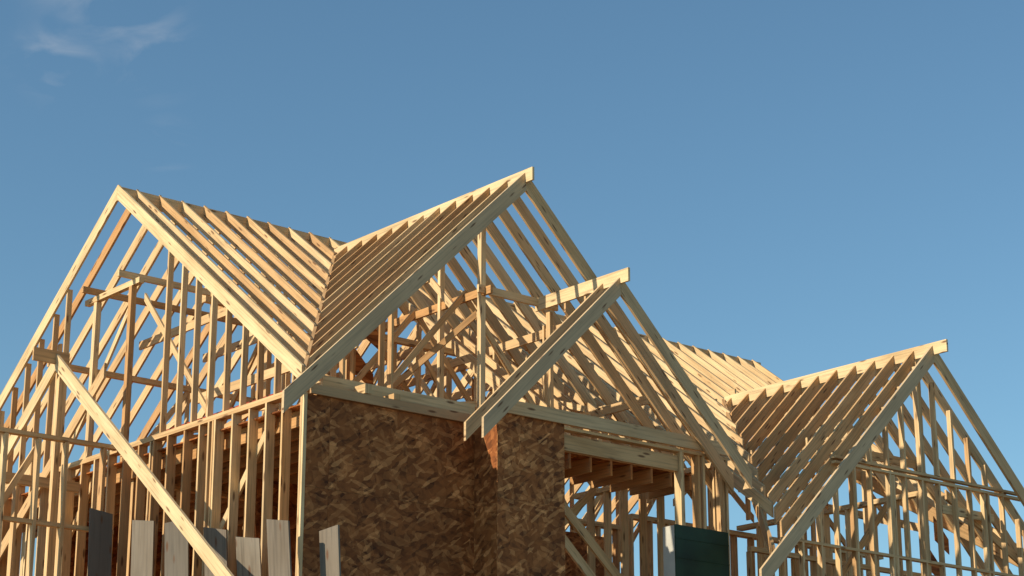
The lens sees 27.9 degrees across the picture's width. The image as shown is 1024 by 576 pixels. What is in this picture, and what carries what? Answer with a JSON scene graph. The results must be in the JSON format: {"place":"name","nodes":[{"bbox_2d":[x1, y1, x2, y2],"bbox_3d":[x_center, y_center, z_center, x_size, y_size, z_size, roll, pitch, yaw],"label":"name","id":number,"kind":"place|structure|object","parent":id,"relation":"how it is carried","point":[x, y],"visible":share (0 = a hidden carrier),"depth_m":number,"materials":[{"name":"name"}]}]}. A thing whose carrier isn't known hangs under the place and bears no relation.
{"place":"outdoors","nodes":[
{"label":"outdoors","id":0,"kind":"place"},
{"bbox_2d":[0,0,1023,575],"label":"sky","id":1,"kind":"structure","parent":0,"point":[794,188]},
{"label":"ground","id":2,"kind":"structure","parent":0,"visible":0},
{"bbox_2d":[87,508,112,575],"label":"wooden plank","id":3,"kind":"object","parent":2,"relation":"on","point":[100,545],"visible":1,"depth_m":29.49,"materials":[{"name":"grey wood"}]},
{"bbox_2d":[0,347,233,575],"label":"porch gable frame","id":4,"kind":"object","parent":2,"relation":"on","point":[36,480],"visible":0.98,"depth_m":29.64,"materials":[{"name":"brown wood"}]},
{"bbox_2d":[130,520,154,575],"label":"wooden plank","id":5,"kind":"object","parent":2,"relation":"on","point":[142,547],"visible":1,"depth_m":28.55,"materials":[{"name":"beige wood"}]},
{"bbox_2d":[164,521,188,575],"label":"wooden plank","id":6,"kind":"object","parent":2,"relation":"on","point":[176,553],"visible":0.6,"depth_m":27.83,"materials":[{"name":"beige wood"}]},
{"bbox_2d":[204,527,227,575],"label":"wooden plank","id":7,"kind":"object","parent":2,"relation":"on","point":[216,540],"visible":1,"depth_m":27.11,"materials":[{"name":"grey wood"}]},
{"bbox_2d":[236,537,261,575],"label":"wooden plank","id":8,"kind":"object","parent":2,"relation":"on","point":[248,556],"visible":1,"depth_m":26.45,"materials":[{"name":"beige wood"}]},
{"bbox_2d":[266,519,291,575],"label":"wooden plank","id":9,"kind":"object","parent":2,"relation":"on","point":[279,547],"visible":1,"depth_m":25.88,"materials":[{"name":"beige wood"}]},
{"bbox_2d":[319,525,340,575],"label":"wooden plank","id":10,"kind":"object","parent":2,"relation":"on","point":[329,545],"visible":1,"depth_m":26.05,"materials":[{"name":"beige wood"}]},
{"bbox_2d":[663,524,729,575],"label":"panel","id":11,"kind":"object","parent":2,"relation":"on","point":[691,551],"depth_m":29.61,"materials":[{"name":"green wood"}]},
{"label":"lower storey walls","id":12,"kind":"object","parent":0,"visible":0},
{"bbox_2d":[0,250,310,575],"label":"wall framing","id":13,"kind":"object","parent":12,"relation":"on","point":[209,481],"depth_m":29.05,"materials":[{"name":"brown wood"}]},
{"bbox_2d":[166,390,282,430],"bbox_3d":[-3.928,1.709,28.491,0.020,0.070,3.600,14,-22,-38],"label":"top plate","id":14,"kind":"object","parent":13,"relation":"attached to","point":[220,411],"visible":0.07,"depth_m":28.68,"materials":[{"name":"beige wood"}]},
{"bbox_2d":[297,375,730,575],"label":"front wall framing","id":15,"kind":"object","parent":12,"relation":"on","point":[616,536],"visible":0.58,"depth_m":29.77,"materials":[{"name":"brown wood"}]},
{"bbox_2d":[302,394,564,575],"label":"osb wall sheathing","id":16,"kind":"object","parent":15,"relation":"attached to","point":[370,452],"visible":0.88,"depth_m":27.73,"materials":[{"name":"brown wood"}]},
{"bbox_2d":[282,167,731,494],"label":"gable rafters","id":17,"kind":"object","parent":15,"relation":"on","point":[378,277],"visible":0.85,"depth_m":30.65,"materials":[{"name":"brown wood"}]},
{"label":"upper floor deck","id":18,"kind":"structure","parent":12,"relation":"attached to","visible":0},
{"bbox_2d":[19,478,470,575],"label":"wall framing","id":19,"kind":"object","parent":18,"relation":"on","point":[177,489],"depth_m":30.91,"materials":[{"name":"brown wood"}]},
{"bbox_2d":[8,404,690,499],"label":"attic floor","id":20,"kind":"structure","parent":19,"relation":"on","point":[574,457],"depth_m":30.06,"materials":[{"name":"brown wood"}]},
{"bbox_2d":[47,248,796,561],"bbox_3d":[-0.041,1.664,34.846,13.900,3.996,6.794,14,-22,-38],"label":"attic framing","id":21,"kind":"object","parent":20,"relation":"on","point":[417,381],"visible":0.12,"depth_m":32.45,"materials":[{"name":"brown wood"}]},
{"bbox_2d":[0,185,346,476],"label":"gable rafters","id":22,"kind":"object","parent":21,"relation":"attached to","point":[308,259],"visible":0.66,"depth_m":32.06,"materials":[{"name":"brown wood"}]},
{"bbox_2d":[198,228,650,450],"bbox_3d":[-1.259,0.788,31.337,5.844,3.680,4.135,14,-22,-38],"label":"gable framing","id":23,"kind":"object","parent":20,"relation":"on","point":[396,378],"visible":0.34,"depth_m":30.68,"materials":[{"name":"brown wood"}]},
{"bbox_2d":[464,267,751,498],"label":"gable rafters","id":24,"kind":"object","parent":20,"relation":"on","point":[602,294],"visible":0.9,"depth_m":30.09,"materials":[{"name":"brown wood"}]},
{"bbox_2d":[275,287,1023,566],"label":"roof rafters","id":25,"kind":"object","parent":19,"relation":"on","point":[713,376],"visible":0.27,"depth_m":35.05,"materials":[{"name":"brown wood"}]},
{"bbox_2d":[70,478,603,575],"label":"interior osb wall","id":26,"kind":"structure","parent":18,"relation":"on","point":[580,546],"depth_m":32.96,"materials":[{"name":"brown wood"}]},
{"bbox_2d":[22,410,691,537],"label":"attic floor joists","id":27,"kind":"object","parent":26,"relation":"on","point":[606,474],"visible":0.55,"depth_m":30.59,"materials":[{"name":"brown wood"}]},
{"bbox_2d":[628,362,1023,575],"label":"wing framing","id":28,"kind":"object","parent":18,"relation":"on","point":[851,553],"visible":0.75,"depth_m":32.80,"materials":[{"name":"brown wood"}]},
{"bbox_2d":[355,329,948,575],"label":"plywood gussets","id":29,"kind":"object","parent":28,"relation":"on","point":[372,337],"visible":0.21,"depth_m":32.53,"materials":[{"name":"brown wood"}]},
{"bbox_2d":[724,339,1023,575],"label":"gable rafters","id":30,"kind":"object","parent":28,"relation":"on","point":[750,417],"visible":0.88,"depth_m":33.07,"materials":[{"name":"brown wood"}]}
]}

